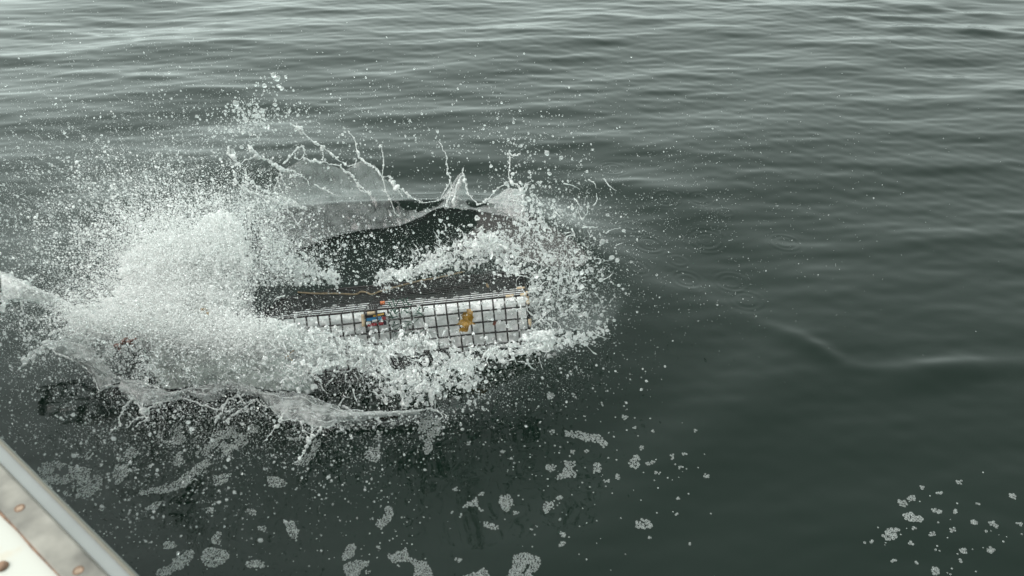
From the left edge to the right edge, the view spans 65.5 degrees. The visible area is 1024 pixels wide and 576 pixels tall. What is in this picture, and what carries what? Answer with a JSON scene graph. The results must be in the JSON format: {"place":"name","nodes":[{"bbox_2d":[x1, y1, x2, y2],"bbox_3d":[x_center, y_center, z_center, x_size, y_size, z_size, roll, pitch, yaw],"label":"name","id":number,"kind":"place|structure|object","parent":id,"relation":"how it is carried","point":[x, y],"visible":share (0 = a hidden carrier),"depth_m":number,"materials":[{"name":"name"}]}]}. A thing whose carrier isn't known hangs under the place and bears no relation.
{"place":"outdoors","nodes":[
{"label":"outdoors","id":0,"kind":"place"},
{"bbox_2d":[72,210,277,357],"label":"white water","id":1,"kind":"structure","parent":0,"point":[194,272],"depth_m":2.54,"materials":[{"name":"white liquid"}]},
{"bbox_2d":[233,100,238,106],"bbox_3d":[-1.025,-0.685,2.958,0.021,0.027,0.015,-12,38,-16],"label":"water drop","id":2,"kind":"object","parent":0,"point":[235,103],"visible":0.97,"depth_m":2.95,"materials":[{"name":"white liquid"}]},
{"bbox_2d":[50,177,621,410],"bbox_3d":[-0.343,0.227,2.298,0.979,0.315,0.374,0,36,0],"label":"white water","id":3,"kind":"structure","parent":0,"point":[445,365],"depth_m":2.29,"materials":[{"name":"white liquid"}]},
{"bbox_2d":[0,0,1023,575],"bbox_3d":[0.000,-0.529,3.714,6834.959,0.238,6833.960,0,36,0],"label":"water","id":4,"kind":"structure","parent":0,"point":[844,400],"depth_m":3.05,"materials":[{"name":"black liquid"}]},
{"bbox_2d":[0,271,83,321],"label":"splash jet","id":5,"kind":"object","parent":4,"relation":"on","point":[36,298],"visible":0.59,"depth_m":2.50,"materials":[{"name":"white liquid"}]},
{"bbox_2d":[0,438,137,575],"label":"boat","id":6,"kind":"object","parent":4,"relation":"on","point":[46,529],"visible":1,"depth_m":1.31,"materials":[{"name":"grey"}]},
{"bbox_2d":[21,322,119,392],"bbox_3d":[-1.341,0.203,2.437,0.338,0.151,0.130,10,38,13],"label":"splash sheet","id":7,"kind":"object","parent":4,"relation":"on","point":[88,366],"visible":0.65,"depth_m":2.40,"materials":[{"name":"white liquid"}]},
{"bbox_2d":[113,337,136,352],"bbox_3d":[-1.052,0.153,2.175,0.064,0.046,0.030,-7,37,-10],"label":"brown seaweed","id":8,"kind":"object","parent":4,"relation":"in","point":[125,342],"visible":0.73,"depth_m":2.17,"materials":[{"name":"brown plant"}]},
{"bbox_2d":[149,343,313,393],"bbox_3d":[-1.054,0.254,2.618,0.860,0.380,0.340,9,37,12],"label":"splash sheet","id":9,"kind":"object","parent":4,"relation":"on","point":[215,374],"visible":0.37,"depth_m":2.40,"materials":[{"name":"white liquid"}]},
{"bbox_2d":[0,133,527,464],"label":"spray","id":10,"kind":"object","parent":4,"relation":"on","point":[269,392],"visible":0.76,"depth_m":2.42,"materials":[{"name":"white liquid"}]},
{"bbox_2d":[105,375,446,463],"bbox_3d":[-0.722,0.388,2.300,1.080,0.070,0.294,5,37,7],"label":"water splash","id":11,"kind":"object","parent":4,"relation":"on","point":[315,410],"visible":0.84,"depth_m":2.34,"materials":[{"name":"white liquid"}]},
{"bbox_2d":[0,77,651,494],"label":"white spray","id":12,"kind":"object","parent":4,"relation":"on","point":[226,337],"visible":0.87,"depth_m":2.39,"materials":[{"name":"white liquid"}]},
{"bbox_2d":[342,543,355,560],"bbox_3d":[-0.412,0.667,2.012,0.033,0.004,0.054,0,36,0],"label":"foam patch","id":13,"kind":"object","parent":4,"relation":"on","point":[347,553],"visible":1,"depth_m":2.01,"materials":[{"name":"white liquid"}]},
{"bbox_2d":[343,560,369,575],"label":"foam patch","id":14,"kind":"object","parent":4,"relation":"on","point":[351,568],"visible":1,"depth_m":1.97,"materials":[{"name":"white liquid"}]},
{"bbox_2d":[365,447,380,462],"bbox_3d":[-0.394,0.470,2.248,0.049,0.007,0.053,0,36,0],"label":"foam patch","id":15,"kind":"object","parent":4,"relation":"on","point":[373,454],"visible":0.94,"depth_m":2.25,"materials":[{"name":"white liquid"}]},
{"bbox_2d":[373,431,381,441],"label":"foam patch","id":16,"kind":"object","parent":4,"relation":"on","point":[378,433],"visible":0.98,"depth_m":2.29,"materials":[{"name":"white liquid"}]},
{"bbox_2d":[226,125,532,254],"bbox_3d":[-0.513,-0.417,3.202,1.173,0.400,0.389,-4,37,-5],"label":"water splash","id":17,"kind":"object","parent":4,"relation":"on","point":[378,199],"visible":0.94,"depth_m":3.26,"materials":[{"name":"white liquid"}]},
{"bbox_2d":[375,506,393,527],"bbox_3d":[-0.333,0.604,2.099,0.035,0.004,0.069,15,39,19],"label":"foam patch","id":18,"kind":"object","parent":4,"relation":"on","point":[384,516],"visible":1,"depth_m":2.10,"materials":[{"name":"white liquid"}]},
{"bbox_2d":[247,272,533,383],"bbox_3d":[-0.393,0.190,2.881,0.959,0.628,0.689,0,36,0],"label":"lobster trap","id":19,"kind":"object","parent":4,"relation":"in","point":[370,315],"visible":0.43,"depth_m":2.63,"materials":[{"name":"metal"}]},
{"bbox_2d":[298,271,464,294],"bbox_3d":[-0.627,0.005,3.051,0.942,0.210,0.339,0,36,0],"label":"rope","id":20,"kind":"object","parent":19,"relation":"on","point":[381,290],"visible":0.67,"depth_m":2.99,"materials":[{"name":"grey fabric"}]},
{"bbox_2d":[456,309,474,332],"bbox_3d":[-0.152,0.108,2.593,0.061,0.071,0.036,-13,39,-17],"label":"kelp frond","id":21,"kind":"object","parent":19,"relation":"in","point":[467,319],"visible":0.92,"depth_m":2.59,"materials":[{"name":"plant"}]},
{"bbox_2d":[266,209,545,328],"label":"white water","id":22,"kind":"structure","parent":4,"relation":"on","point":[427,262],"depth_m":2.91,"materials":[{"name":"white liquid"}]},
{"bbox_2d":[387,547,432,575],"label":"foam patch","id":23,"kind":"object","parent":4,"relation":"on","point":[418,567],"visible":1,"depth_m":1.99,"materials":[{"name":"white liquid"}]},
{"bbox_2d":[418,415,441,454],"bbox_3d":[-0.239,0.422,2.308,0.070,0.012,0.147,0,36,0],"label":"foam patch","id":24,"kind":"object","parent":4,"relation":"on","point":[427,427],"visible":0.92,"depth_m":2.31,"materials":[{"name":"white liquid"}]},
{"bbox_2d":[463,492,483,511],"bbox_3d":[-0.104,0.575,2.144,0.058,0.003,0.066,0,36,0],"label":"foam patch","id":25,"kind":"object","parent":4,"relation":"on","point":[472,502],"visible":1,"depth_m":2.14,"materials":[{"name":"white liquid"}]},
{"bbox_2d":[465,568,489,575],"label":"foam patch","id":26,"kind":"object","parent":4,"relation":"on","point":[479,571],"visible":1,"depth_m":1.96,"materials":[{"name":"white liquid"}]},
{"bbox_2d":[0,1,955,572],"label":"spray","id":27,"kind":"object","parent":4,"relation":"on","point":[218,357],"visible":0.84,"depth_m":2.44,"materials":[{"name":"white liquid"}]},
{"bbox_2d":[483,521,498,529],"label":"foam patch","id":28,"kind":"object","parent":4,"relation":"on","point":[488,526],"visible":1,"depth_m":2.08,"materials":[{"name":"white liquid"}]},
{"bbox_2d":[499,494,512,511],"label":"foam patch","id":29,"kind":"object","parent":4,"relation":"on","point":[504,506],"visible":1,"depth_m":2.14,"materials":[{"name":"white liquid"}]},
{"bbox_2d":[508,552,540,575],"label":"foam patch","id":30,"kind":"object","parent":4,"relation":"on","point":[524,563],"visible":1,"depth_m":1.98,"materials":[{"name":"white liquid"}]},
{"bbox_2d":[37,365,1022,575],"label":"foam bubbles","id":31,"kind":"object","parent":4,"relation":"on","point":[179,561],"visible":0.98,"depth_m":2.20,"materials":[{"name":"white liquid"}]},
{"bbox_2d":[543,501,553,513],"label":"foam patch","id":32,"kind":"object","parent":4,"relation":"on","point":[547,507],"visible":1,"depth_m":2.13,"materials":[{"name":"white liquid"}]},
{"bbox_2d":[545,464,554,471],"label":"foam patch","id":33,"kind":"object","parent":4,"relation":"on","point":[548,466],"visible":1,"depth_m":2.24,"materials":[{"name":"white liquid"}]},
{"bbox_2d":[547,392,554,399],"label":"foam patch","id":34,"kind":"object","parent":4,"relation":"on","point":[551,394],"visible":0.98,"depth_m":2.43,"materials":[{"name":"white liquid"}]},
{"bbox_2d":[557,460,576,479],"bbox_3d":[0.152,0.511,2.236,0.057,0.003,0.070,0,36,0],"label":"foam patch","id":35,"kind":"object","parent":4,"relation":"on","point":[567,472],"visible":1,"depth_m":2.23,"materials":[{"name":"white liquid"}]},
{"bbox_2d":[565,430,607,447],"bbox_3d":[0.218,0.434,2.328,0.131,0.010,0.046,12,38,16],"label":"foam patch","id":36,"kind":"object","parent":4,"relation":"on","point":[584,434],"visible":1,"depth_m":2.33,"materials":[{"name":"white liquid"}]},
{"bbox_2d":[593,462,601,472],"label":"foam patch","id":37,"kind":"object","parent":4,"relation":"on","point":[598,465],"visible":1,"depth_m":2.24,"materials":[{"name":"white liquid"}]},
{"bbox_2d":[628,455,639,468],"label":"foam patch","id":38,"kind":"object","parent":4,"relation":"on","point":[634,461],"visible":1,"depth_m":2.25,"materials":[{"name":"white liquid"}]},
{"bbox_2d":[635,518,652,528],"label":"foam patch","id":39,"kind":"object","parent":4,"relation":"on","point":[646,523],"visible":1,"depth_m":2.08,"materials":[{"name":"white liquid"}]},
{"bbox_2d":[881,527,899,540],"bbox_3d":[0.977,0.633,2.050,0.057,0.004,0.031,-27,44,-31],"label":"foam patch","id":40,"kind":"object","parent":4,"relation":"on","point":[887,532],"visible":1,"depth_m":2.05,"materials":[{"name":"white liquid"}]},
{"bbox_2d":[898,499,907,506],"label":"foam patch","id":41,"kind":"object","parent":4,"relation":"on","point":[901,502],"visible":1,"depth_m":2.13,"materials":[{"name":"white liquid"}]},
{"bbox_2d":[907,495,915,500],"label":"foam patch","id":42,"kind":"object","parent":4,"relation":"on","point":[914,498],"visible":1,"depth_m":2.14,"materials":[{"name":"white liquid"}]},
{"bbox_2d":[902,512,923,521],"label":"foam patch","id":43,"kind":"object","parent":4,"relation":"on","point":[914,518],"visible":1,"depth_m":2.09,"materials":[{"name":"white liquid"}]},
{"bbox_2d":[931,567,939,574],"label":"foam patch","id":44,"kind":"object","parent":4,"relation":"on","point":[935,570],"visible":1,"depth_m":1.96,"materials":[{"name":"white liquid"}]},
{"bbox_2d":[931,508,941,513],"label":"foam patch","id":45,"kind":"object","parent":4,"relation":"on","point":[935,509],"visible":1,"depth_m":2.11,"materials":[{"name":"white liquid"}]},
{"bbox_2d":[959,548,966,553],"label":"foam patch","id":46,"kind":"object","parent":4,"relation":"on","point":[963,550],"visible":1,"depth_m":2.01,"materials":[{"name":"white liquid"}]},
{"bbox_2d":[987,546,994,553],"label":"foam patch","id":47,"kind":"object","parent":4,"relation":"on","point":[990,550],"visible":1,"depth_m":2.00,"materials":[{"name":"white liquid"}]},
{"bbox_2d":[512,189,517,194],"bbox_3d":[0.011,-0.310,2.581,0.021,0.027,0.015,-12,38,-16],"label":"water drop","id":48,"kind":"object","parent":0,"point":[514,191],"visible":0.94,"depth_m":2.57,"materials":[{"name":"white liquid"}]}
]}

